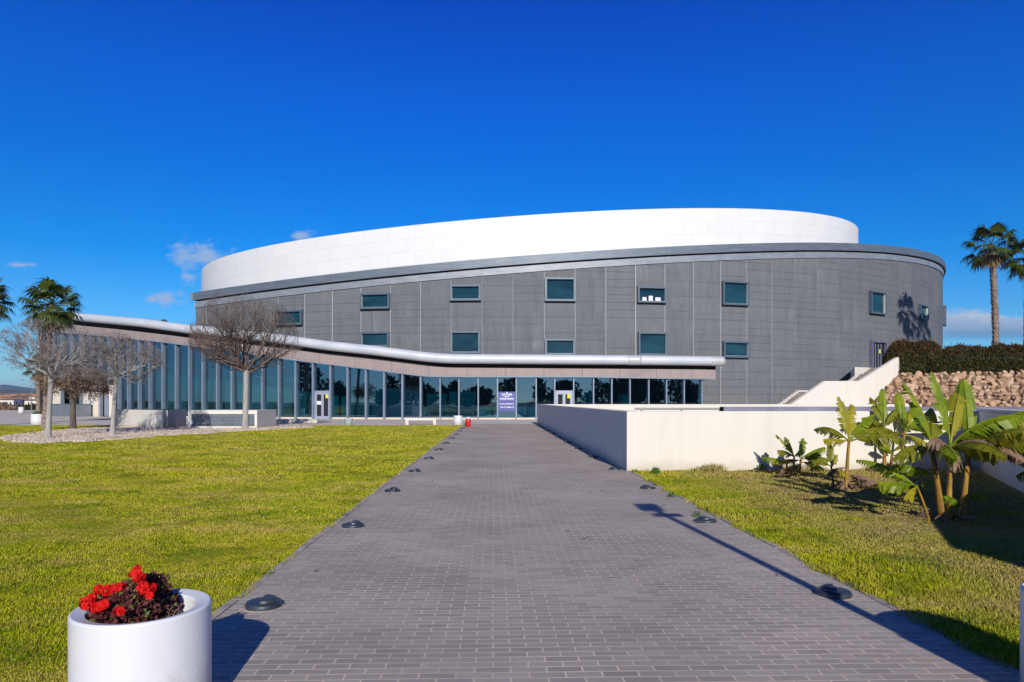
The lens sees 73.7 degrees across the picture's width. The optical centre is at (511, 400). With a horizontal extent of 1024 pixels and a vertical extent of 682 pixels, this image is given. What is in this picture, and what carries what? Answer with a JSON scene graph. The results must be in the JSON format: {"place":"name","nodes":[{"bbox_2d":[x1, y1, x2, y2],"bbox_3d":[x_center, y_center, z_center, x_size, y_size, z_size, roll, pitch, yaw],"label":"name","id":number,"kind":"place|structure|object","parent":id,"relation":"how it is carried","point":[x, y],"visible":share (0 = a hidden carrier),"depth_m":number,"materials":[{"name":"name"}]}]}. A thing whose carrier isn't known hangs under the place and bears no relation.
{"place":"outdoors","nodes":[
{"label":"outdoors","id":0,"kind":"place"},
{"bbox_2d":[0,394,27,397],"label":"house","id":1,"kind":"structure","parent":0,"point":[12,396],"depth_m":263.20,"materials":[{"name":"ceramic"}]},
{"bbox_2d":[0,398,28,404],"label":"house","id":2,"kind":"structure","parent":0,"point":[9,400],"depth_m":190.00,"materials":[{"name":"paint"}]},
{"bbox_2d":[0,385,35,390],"bbox_3d":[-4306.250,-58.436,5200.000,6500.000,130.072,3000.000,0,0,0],"label":"hills","id":3,"kind":"structure","parent":0,"point":[10,387],"depth_m":5145.57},
{"bbox_2d":[0,390,35,393],"bbox_3d":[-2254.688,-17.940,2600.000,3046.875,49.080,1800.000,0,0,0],"label":"hills","id":4,"kind":"structure","parent":0,"point":[12,392],"depth_m":2435.84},
{"bbox_2d":[24,399,35,404],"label":"house","id":5,"kind":"structure","parent":0,"point":[27,401],"depth_m":190.00,"materials":[{"name":"paint"}]},
{"bbox_2d":[0,410,536,424],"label":"plaza","id":6,"kind":"structure","parent":0,"point":[11,417],"depth_m":52.47,"materials":[{"name":"concrete"}]},
{"bbox_2d":[18,407,23,412],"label":"planter","id":7,"kind":"object","parent":6,"relation":"on","point":[20,409],"visible":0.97,"depth_m":87.73,"materials":[{"name":"concrete"}]},
{"bbox_2d":[21,352,50,411],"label":"palm tree","id":8,"kind":"object","parent":6,"relation":"on","point":[38,402],"visible":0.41,"depth_m":71.81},
{"bbox_2d":[31,411,41,424],"bbox_3d":[-31.607,1.114,45.503,0.804,0.973,0.816,0,0,0],"label":"planter","id":9,"kind":"object","parent":6,"relation":"on","point":[36,417],"visible":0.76,"depth_m":45.17,"materials":[{"name":"concrete"}]},
{"bbox_2d":[52,404,90,416],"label":"steel box","id":10,"kind":"object","parent":6,"relation":"on","point":[83,410],"visible":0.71,"depth_m":68.79,"materials":[{"name":"grey metal"}]},
{"bbox_2d":[276,419,318,422],"bbox_3d":[-15.229,1.440,48.280,3.066,0.318,0.594,0,0,0],"label":"stone edging","id":11,"kind":"object","parent":6,"relation":"on","point":[297,420],"visible":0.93,"depth_m":48.00,"materials":[{"name":"stone"}]},
{"bbox_2d":[344,418,352,424],"bbox_3d":[-10.898,1.385,45.511,0.570,0.430,0.570,0,0,0],"label":"plastic tub","id":12,"kind":"object","parent":6,"relation":"on","point":[348,421],"visible":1,"depth_m":45.31,"materials":[{"name":"white plastic"}]},
{"bbox_2d":[405,418,436,424],"bbox_3d":[-6.013,1.371,45.231,2.040,0.450,0.460,0,0,0],"label":"bench","id":13,"kind":"object","parent":6,"relation":"on","point":[407,421],"visible":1,"depth_m":45.00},
{"bbox_2d":[453,416,461,424],"bbox_3d":[-3.569,1.290,45.011,0.580,0.620,0.580,0,0,0],"label":"planter","id":14,"kind":"object","parent":6,"relation":"on","point":[457,420],"visible":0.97,"depth_m":44.76,"materials":[{"name":"concrete"}]},
{"bbox_2d":[546,404,921,410],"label":"back wall","id":15,"kind":"structure","parent":6,"relation":"on","point":[630,407],"depth_m":45.00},
{"bbox_2d":[778,357,901,403],"bbox_3d":[33.922,-1.285,66.712,7.693,5.870,33.519,0,0,42],"label":"outdoor staircase","id":16,"kind":"structure","parent":6,"relation":"on","point":[862,385],"depth_m":60.69,"materials":[{"name":"concrete"}]},
{"bbox_2d":[0,424,1023,681],"bbox_3d":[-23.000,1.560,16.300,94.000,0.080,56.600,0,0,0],"label":"lawn","id":17,"kind":"structure","parent":0,"point":[92,519],"depth_m":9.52,"materials":[{"name":"plant"}]},
{"bbox_2d":[0,277,17,323],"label":"palm tree","id":18,"kind":"object","parent":17,"relation":"on","point":[3,297],"visible":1,"depth_m":43.19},
{"bbox_2d":[12,276,84,429],"bbox_3d":[-25.594,-2.580,38.001,3.733,8.361,3.418,0,0,0],"label":"palm tree","id":19,"kind":"object","parent":17,"relation":"on","point":[48,288],"visible":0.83,"depth_m":37.58,"materials":[{"name":"plant"}]},
{"bbox_2d":[313,477,981,627],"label":"fallen leaves","id":20,"kind":"object","parent":17,"relation":"on","point":[789,516],"visible":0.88,"depth_m":9.59,"materials":[{"name":"brown plant"}]},
{"bbox_2d":[650,466,659,473],"bbox_3d":[3.115,1.502,14.846,0.213,0.175,0.225,0,0,21],"label":"weed","id":21,"kind":"object","parent":17,"relation":"on","point":[655,470],"visible":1,"depth_m":14.81,"materials":[{"name":"green plant"}]},
{"bbox_2d":[537,404,978,470],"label":"white wall","id":22,"kind":"structure","parent":17,"relation":"on","point":[626,440],"depth_m":15.61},
{"bbox_2d":[635,408,719,410],"bbox_3d":[7.289,0.956,30.000,3.797,1.288,0.080,0,0,0],"label":"handrail","id":23,"kind":"object","parent":22,"relation":"on","point":[642,409],"visible":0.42,"depth_m":29.96,"materials":[{"name":"grey metal"}]},
{"bbox_2d":[757,462,766,469],"bbox_3d":[5.684,1.483,15.645,0.289,0.232,0.290,0,0,44],"label":"weed","id":24,"kind":"object","parent":17,"relation":"on","point":[761,466],"visible":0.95,"depth_m":15.57,"materials":[{"name":"green plant"}]},
{"bbox_2d":[762,435,828,477],"bbox_3d":[6.076,1.205,14.541,1.106,0.981,1.050,0,0,44],"label":"banana plant","id":25,"kind":"object","parent":17,"relation":"on","point":[815,454],"visible":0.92,"depth_m":14.50,"materials":[{"name":"green plant"}]},
{"bbox_2d":[646,461,974,471],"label":"wall foot grass","id":26,"kind":"structure","parent":17,"relation":"on","point":[707,468],"depth_m":15.44,"materials":[{"name":"plant"}]},
{"bbox_2d":[806,397,907,490],"bbox_3d":[6.276,0.851,12.462,1.684,1.874,0.932,0,0,22],"label":"banana plant","id":27,"kind":"object","parent":17,"relation":"on","point":[849,425],"visible":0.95,"depth_m":12.46,"materials":[{"name":"green plant"}]},
{"bbox_2d":[854,389,945,471],"bbox_3d":[8.729,0.694,15.395,2.345,1.958,1.046,0,0,0],"label":"banana plant","id":28,"kind":"object","parent":17,"relation":"on","point":[900,412],"visible":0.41,"depth_m":15.49,"materials":[{"name":"green plant"}]},
{"bbox_2d":[856,371,1023,523],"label":"banana plant","id":29,"kind":"object","parent":17,"relation":"on","point":[992,440],"visible":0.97,"depth_m":9.06,"materials":[{"name":"green plant"}]},
{"bbox_2d":[977,408,1023,492],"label":"boundary wall","id":30,"kind":"structure","parent":17,"relation":"on","point":[1007,472],"depth_m":13.43,"materials":[{"name":"concrete"}]},
{"bbox_2d":[1016,454,1023,482],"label":"banana plant","id":31,"kind":"object","parent":17,"relation":"on","point":[1019,476],"visible":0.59,"depth_m":9.18,"materials":[{"name":"green plant"}]},
{"bbox_2d":[1020,583,1023,681],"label":"planter","id":32,"kind":"object","parent":17,"relation":"on","point":[1022,632],"visible":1,"depth_m":3.73,"materials":[{"name":"white plastic"}]},
{"bbox_2d":[0,0,1023,388],"label":"sky","id":33,"kind":"structure","parent":0,"point":[145,144],"materials":[{"name":"blue"}]},
{"bbox_2d":[212,424,1019,681],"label":"brick path","id":34,"kind":"structure","parent":0,"point":[517,582],"depth_m":5.45,"materials":[{"name":"brick"}]},
{"bbox_2d":[68,589,211,681],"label":"planter","id":35,"kind":"object","parent":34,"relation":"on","point":[176,648],"visible":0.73,"depth_m":3.16,"materials":[{"name":"concrete"}]},
{"bbox_2d":[78,565,183,623],"bbox_3d":[-1.867,1.008,3.361,0.468,0.428,0.534,0,0,0],"label":"flowering plant","id":36,"kind":"object","parent":35,"relation":"on","point":[140,596],"visible":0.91,"depth_m":3.28,"materials":[{"name":"red plant"}]},
{"bbox_2d":[242,594,285,611],"bbox_3d":[-1.919,1.557,5.282,0.320,0.082,0.320,0,0,-5],"label":"path light","id":37,"kind":"object","parent":34,"relation":"on","point":[267,602],"visible":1,"depth_m":5.21,"materials":[{"name":"metal"}]},
{"bbox_2d":[340,520,365,528],"bbox_3d":[-2.005,1.557,8.611,0.320,0.082,0.320,0,0,-2],"label":"path light","id":38,"kind":"object","parent":34,"relation":"on","point":[354,524],"visible":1,"depth_m":8.53,"materials":[{"name":"metal"}]},
{"bbox_2d":[383,487,401,492],"bbox_3d":[-2.091,1.557,11.940,0.320,0.082,0.320,0,0,-22],"label":"path light","id":39,"kind":"object","parent":34,"relation":"on","point":[393,490],"visible":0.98,"depth_m":11.86,"materials":[{"name":"metal"}]},
{"bbox_2d":[408,468,421,471],"bbox_3d":[-2.176,1.557,15.269,0.320,0.082,0.320,0,0,-3],"label":"path light","id":40,"kind":"object","parent":34,"relation":"on","point":[415,470],"visible":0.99,"depth_m":15.18,"materials":[{"name":"metal"}]},
{"bbox_2d":[465,417,470,426],"bbox_3d":[-2.651,1.286,41.374,0.330,0.604,0.330,0,0,40],"label":"red barrel","id":41,"kind":"object","parent":34,"relation":"on","point":[468,422],"visible":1,"depth_m":41.26,"materials":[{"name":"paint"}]},
{"bbox_2d":[609,466,621,469],"bbox_3d":[2.371,1.557,15.726,0.320,0.082,0.320,0,0,16],"label":"path light","id":42,"kind":"object","parent":34,"relation":"on","point":[614,468],"visible":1,"depth_m":15.63,"materials":[{"name":"metal"}]},
{"bbox_2d":[639,484,656,489],"bbox_3d":[2.458,1.557,12.348,0.320,0.082,0.320,0,0,21],"label":"path light","id":43,"kind":"object","parent":34,"relation":"on","point":[646,486],"visible":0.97,"depth_m":12.26,"materials":[{"name":"metal"}]},
{"bbox_2d":[692,510,702,516],"bbox_3d":[2.538,1.538,9.314,0.150,0.102,0.139,0,0,0],"label":"weed","id":44,"kind":"object","parent":34,"relation":"on","point":[697,513],"visible":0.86,"depth_m":9.31,"materials":[{"name":"green plant"}]},
{"bbox_2d":[693,515,717,523],"bbox_3d":[2.546,1.557,8.969,0.320,0.082,0.320,0,0,-2],"label":"path light","id":45,"kind":"object","parent":34,"relation":"on","point":[703,519],"visible":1,"depth_m":8.88,"materials":[{"name":"metal"}]},
{"bbox_2d":[812,584,854,599],"bbox_3d":[2.633,1.557,5.590,0.320,0.082,0.320,0,0,12],"label":"path light","id":46,"kind":"object","parent":34,"relation":"on","point":[831,591],"visible":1,"depth_m":5.52,"materials":[{"name":"metal"}]},
{"bbox_2d":[874,371,1023,406],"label":"embankment","id":47,"kind":"structure","parent":0,"point":[895,389],"depth_m":61.15,"materials":[{"name":"stone rubble"},{"name":"brown rock"}]},
{"bbox_2d":[893,377,901,383],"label":"boulder","id":48,"kind":"object","parent":47,"relation":"on","point":[897,380],"visible":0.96,"depth_m":63.00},
{"bbox_2d":[902,394,910,400],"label":"boulder","id":49,"kind":"object","parent":47,"relation":"on","point":[906,397],"visible":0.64,"depth_m":60.81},
{"bbox_2d":[905,376,917,383],"bbox_3d":[36.711,-1.889,62.732,0.766,0.627,1.142,7,13,-40],"label":"boulder","id":50,"kind":"object","parent":47,"relation":"on","point":[909,378],"visible":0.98,"depth_m":62.60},
{"bbox_2d":[907,384,917,388],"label":"boulder","id":51,"kind":"object","parent":47,"relation":"on","point":[914,386],"visible":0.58,"depth_m":61.86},
{"bbox_2d":[882,338,946,373],"bbox_3d":[37.905,-3.943,64.539,5.386,4.291,2.900,0,0,20],"label":"hedge","id":52,"kind":"object","parent":47,"relation":"on","point":[923,356],"visible":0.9,"depth_m":63.60,"materials":[{"name":"green plant"}]},
{"bbox_2d":[915,371,922,376],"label":"boulder","id":53,"kind":"object","parent":47,"relation":"on","point":[919,373],"visible":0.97,"depth_m":63.14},
{"bbox_2d":[919,392,927,395],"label":"boulder","id":54,"kind":"object","parent":47,"relation":"on","point":[923,393],"visible":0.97,"depth_m":60.84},
{"bbox_2d":[920,395,928,399],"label":"boulder","id":55,"kind":"object","parent":47,"relation":"on","point":[922,397],"visible":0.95,"depth_m":60.57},
{"bbox_2d":[927,397,937,403],"bbox_3d":[37.082,0.113,59.986,0.629,0.726,1.043,-31,11,-37],"label":"boulder","id":56,"kind":"object","parent":47,"relation":"on","point":[931,400],"visible":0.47,"depth_m":59.94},
{"bbox_2d":[941,388,948,393],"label":"boulder","id":57,"kind":"object","parent":47,"relation":"on","point":[944,390],"visible":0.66,"depth_m":60.54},
{"bbox_2d":[949,387,955,391],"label":"boulder","id":58,"kind":"object","parent":47,"relation":"on","point":[952,389],"visible":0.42,"depth_m":60.60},
{"bbox_2d":[948,377,958,382],"bbox_3d":[39.915,-1.898,61.658,0.974,0.589,0.736,0,0,-10],"label":"boulder","id":59,"kind":"object","parent":47,"relation":"on","point":[953,379],"visible":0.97,"depth_m":61.46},
{"bbox_2d":[954,373,965,378],"bbox_3d":[40.612,-2.136,61.853,1.154,0.750,0.503,-9,-2,4],"label":"boulder","id":60,"kind":"object","parent":47,"relation":"on","point":[960,375],"visible":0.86,"depth_m":61.64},
{"bbox_2d":[965,373,974,378],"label":"boulder","id":61,"kind":"object","parent":47,"relation":"on","point":[971,375],"visible":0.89,"depth_m":61.24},
{"bbox_2d":[971,375,981,381],"bbox_3d":[41.404,-1.908,60.888,0.850,0.684,0.682,0,0,35],"label":"boulder","id":62,"kind":"object","parent":47,"relation":"on","point":[977,378],"visible":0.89,"depth_m":60.68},
{"bbox_2d":[971,385,981,389],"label":"boulder","id":63,"kind":"object","parent":47,"relation":"on","point":[977,387],"visible":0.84,"depth_m":60.12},
{"bbox_2d":[935,342,1023,373],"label":"hedge","id":64,"kind":"object","parent":47,"relation":"on","point":[970,357],"visible":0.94,"depth_m":61.74,"materials":[{"name":"green plant"}]},
{"bbox_2d":[976,391,983,396],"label":"boulder","id":65,"kind":"object","parent":47,"relation":"on","point":[980,393],"visible":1,"depth_m":59.41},
{"bbox_2d":[976,380,986,385],"bbox_3d":[41.606,-1.501,60.536,1.018,0.608,0.711,0,0,-3],"label":"boulder","id":66,"kind":"object","parent":47,"relation":"on","point":[981,382],"visible":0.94,"depth_m":60.30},
{"bbox_2d":[977,402,985,406],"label":"boulder","id":67,"kind":"object","parent":47,"relation":"on","point":[982,404],"visible":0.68,"depth_m":58.38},
{"bbox_2d":[984,394,992,401],"bbox_3d":[41.064,-0.274,58.959,0.975,0.670,0.740,-19,37,-19],"label":"boulder","id":68,"kind":"object","parent":47,"relation":"on","point":[987,397],"visible":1,"depth_m":58.66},
{"bbox_2d":[983,376,994,382],"bbox_3d":[42.287,-1.871,60.552,0.880,0.622,0.678,0,0,40],"label":"boulder","id":69,"kind":"object","parent":47,"relation":"on","point":[988,379],"visible":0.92,"depth_m":60.40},
{"bbox_2d":[959,221,1020,358],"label":"palm tree","id":70,"kind":"object","parent":47,"relation":"on","point":[991,259],"visible":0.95,"depth_m":68.71,"materials":[{"name":"plant"}]},
{"bbox_2d":[986,402,995,406],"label":"boulder","id":71,"kind":"object","parent":47,"relation":"on","point":[991,404],"visible":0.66,"depth_m":57.98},
{"bbox_2d":[997,385,1005,389],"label":"boulder","id":72,"kind":"object","parent":47,"relation":"on","point":[1001,386],"visible":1,"depth_m":59.48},
{"bbox_2d":[1000,396,1009,400],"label":"boulder","id":73,"kind":"object","parent":47,"relation":"on","point":[1005,398],"visible":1,"depth_m":58.25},
{"bbox_2d":[1002,373,1012,377],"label":"boulder","id":74,"kind":"object","parent":47,"relation":"on","point":[1007,375],"visible":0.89,"depth_m":60.49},
{"bbox_2d":[1003,380,1013,385],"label":"boulder","id":75,"kind":"object","parent":47,"relation":"on","point":[1009,382],"visible":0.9,"depth_m":59.67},
{"bbox_2d":[995,239,1023,343],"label":"palm tree","id":76,"kind":"object","parent":47,"relation":"on","point":[1018,269],"visible":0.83,"depth_m":70.00,"materials":[{"name":"plant"}]},
{"bbox_2d":[1007,388,1016,392],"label":"boulder","id":77,"kind":"object","parent":47,"relation":"on","point":[1010,390],"visible":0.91,"depth_m":58.94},
{"bbox_2d":[1011,391,1018,396],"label":"boulder","id":78,"kind":"object","parent":47,"relation":"on","point":[1014,393],"visible":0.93,"depth_m":58.47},
{"bbox_2d":[1012,397,1019,404],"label":"boulder","id":79,"kind":"object","parent":47,"relation":"on","point":[1016,400],"visible":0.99,"depth_m":57.69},
{"label":"ground","id":80,"kind":"structure","parent":0,"visible":0},
{"bbox_2d":[0,403,13,409],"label":"shrub","id":81,"kind":"object","parent":80,"relation":"on","point":[6,405],"visible":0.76,"depth_m":116.37,"materials":[{"name":"brown plant"}]},
{"bbox_2d":[0,405,24,409],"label":"shrub","id":82,"kind":"object","parent":80,"relation":"on","point":[12,407],"visible":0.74,"depth_m":116.13,"materials":[{"name":"brown plant"}]},
{"bbox_2d":[14,400,23,405],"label":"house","id":83,"kind":"structure","parent":80,"relation":"on","point":[18,402],"depth_m":189.00,"materials":[{"name":"blue metal"}]},
{"bbox_2d":[23,402,35,409],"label":"shrub","id":84,"kind":"object","parent":80,"relation":"on","point":[33,406],"visible":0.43,"depth_m":116.19,"materials":[{"name":"green plant"}]},
{"bbox_2d":[38,311,724,419],"bbox_3d":[-24.630,-4.112,74.551,91.535,11.525,27.452,0,0,23],"label":"glass foyer","id":85,"kind":"object","parent":80,"relation":"on","point":[321,379],"visible":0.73,"depth_m":58.95,"materials":[{"name":"glass"}]},
{"bbox_2d":[103,393,107,416],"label":"side door","id":86,"kind":"structure","parent":85,"relation":"in","point":[105,401],"depth_m":69.05,"materials":[{"name":"white metal"}]},
{"bbox_2d":[315,391,328,418],"bbox_3d":[-16.505,0.365,59.488,1.492,2.470,0.175,0,0,11],"label":"door","id":87,"kind":"structure","parent":85,"relation":"in","point":[321,397],"depth_m":59.47,"materials":[{"name":"white metal"}]},
{"bbox_2d":[498,392,515,410],"bbox_3d":[-0.429,0.057,57.864,1.492,1.650,0.041,0,0,0],"label":"information sign","id":88,"kind":"object","parent":85,"relation":"attached to","point":[506,401],"visible":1,"depth_m":57.85,"materials":[{"name":"plastic"}]},
{"bbox_2d":[555,390,572,403],"bbox_3d":[4.421,0.365,58.088,1.483,2.470,0.120,0,0,-3],"label":"door","id":89,"kind":"structure","parent":85,"relation":"in","point":[561,396],"depth_m":58.06,"materials":[{"name":"white metal"}]},
{"bbox_2d":[190,208,945,403],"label":"concert hall","id":90,"kind":"structure","parent":80,"relation":"on","point":[774,306],"depth_m":69.19,"materials":[{"name":"stone"}]},
{"bbox_2d":[275,310,302,325],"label":"window","id":91,"kind":"structure","parent":90,"relation":"in","point":[298,314],"depth_m":68.58,"materials":[{"name":"teal glass"}]},
{"bbox_2d":[360,293,389,309],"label":"window","id":92,"kind":"structure","parent":90,"relation":"in","point":[367,300],"depth_m":66.83,"materials":[{"name":"teal glass"}]},
{"bbox_2d":[360,332,389,346],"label":"window","id":93,"kind":"structure","parent":90,"relation":"in","point":[382,339],"depth_m":66.84,"materials":[{"name":"teal glass"}]},
{"bbox_2d":[450,284,480,300],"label":"window","id":94,"kind":"structure","parent":90,"relation":"in","point":[457,292],"depth_m":65.98,"materials":[{"name":"teal glass"}]},
{"bbox_2d":[450,331,480,353],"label":"window","id":95,"kind":"structure","parent":90,"relation":"in","point":[461,342],"depth_m":66.00,"materials":[{"name":"teal glass"}]},
{"bbox_2d":[545,277,575,301],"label":"window","id":96,"kind":"structure","parent":90,"relation":"in","point":[558,289],"depth_m":66.03,"materials":[{"name":"teal glass"}]},
{"bbox_2d":[545,339,575,354],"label":"window","id":97,"kind":"structure","parent":90,"relation":"in","point":[552,346],"depth_m":66.02,"materials":[{"name":"teal glass"}]},
{"bbox_2d":[637,286,666,302],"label":"window","id":98,"kind":"structure","parent":90,"relation":"in","point":[645,294],"depth_m":66.97,"materials":[{"name":"teal glass"}]},
{"bbox_2d":[637,332,667,355],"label":"window","id":99,"kind":"structure","parent":90,"relation":"in","point":[648,343],"depth_m":67.01,"materials":[{"name":"teal glass"}]},
{"bbox_2d":[721,280,749,305],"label":"window","id":100,"kind":"structure","parent":90,"relation":"in","point":[736,293],"depth_m":68.93,"materials":[{"name":"teal glass"}]},
{"bbox_2d":[722,341,749,357],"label":"window","id":101,"kind":"structure","parent":90,"relation":"in","point":[730,349],"depth_m":68.91,"materials":[{"name":"teal glass"}]},
{"bbox_2d":[869,290,886,314],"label":"window","id":102,"kind":"structure","parent":90,"relation":"in","point":[877,299],"depth_m":76.96,"materials":[{"name":"teal glass"}]},
{"bbox_2d":[870,340,887,367],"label":"door","id":103,"kind":"structure","parent":90,"relation":"in","point":[877,348],"depth_m":76.86,"materials":[{"name":"grey metal"}]},
{"bbox_2d":[918,304,928,320],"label":"window","id":104,"kind":"structure","parent":90,"relation":"in","point":[923,310],"depth_m":84.11,"materials":[{"name":"teal glass"}]},
{"bbox_2d":[943,305,945,325],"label":"window","id":105,"kind":"structure","parent":90,"relation":"in","point":[944,306],"depth_m":96.62,"materials":[{"name":"grey glass"}]},
{"bbox_2d":[212,424,1019,675],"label":"kerb","id":106,"kind":"structure","parent":80,"relation":"on","point":[228,605],"depth_m":6.46,"materials":[{"name":"concrete"}]},
{"bbox_2d":[720,407,1023,410],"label":"court wall","id":107,"kind":"structure","parent":80,"relation":"on","point":[805,408],"depth_m":23.85,"materials":[{"name":"white concrete"}]},
{"label":"gravel bed","id":108,"kind":"structure","parent":0,"visible":0},
{"bbox_2d":[0,313,109,437],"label":"bare tree","id":109,"kind":"object","parent":108,"relation":"on","point":[43,360],"visible":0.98,"depth_m":29.09,"materials":[{"name":"grey plant"}]},
{"bbox_2d":[22,361,118,428],"bbox_3d":[-24.308,-0.341,37.987,4.180,3.982,4.460,0,0,-18],"label":"bare tree","id":110,"kind":"object","parent":108,"relation":"on","point":[82,386],"visible":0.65,"depth_m":37.78,"materials":[{"name":"brown plant"}]},
{"bbox_2d":[67,329,164,434],"bbox_3d":[-18.204,-0.817,31.470,4.029,4.943,3.882,0,0,0],"label":"bare tree","id":111,"kind":"object","parent":108,"relation":"on","point":[116,375],"visible":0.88,"depth_m":31.38,"materials":[{"name":"grey plant"}]},
{"bbox_2d":[115,409,185,427],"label":"concrete block","id":112,"kind":"structure","parent":108,"relation":"on","point":[157,418],"depth_m":40.22,"materials":[{"name":"concrete"}]},
{"bbox_2d":[0,425,313,443],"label":"gravel stones","id":113,"kind":"object","parent":108,"relation":"on","point":[85,434],"visible":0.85,"depth_m":32.73,"materials":[{"name":"gravel"}]},
{"bbox_2d":[188,410,275,428],"bbox_3d":[-16.385,1.070,40.217,3.909,1.060,3.150,0,0,0],"label":"louvre box","id":114,"kind":"object","parent":108,"relation":"on","point":[214,419],"visible":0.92,"depth_m":38.72,"materials":[{"name":"concrete"}]},
{"bbox_2d":[183,290,301,428],"bbox_3d":[-15.062,-2.224,38.544,6.206,7.750,6.181,0,0,0],"label":"bare tree","id":115,"kind":"object","parent":108,"relation":"on","point":[229,338],"visible":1,"depth_m":37.98,"materials":[{"name":"brown plant"}]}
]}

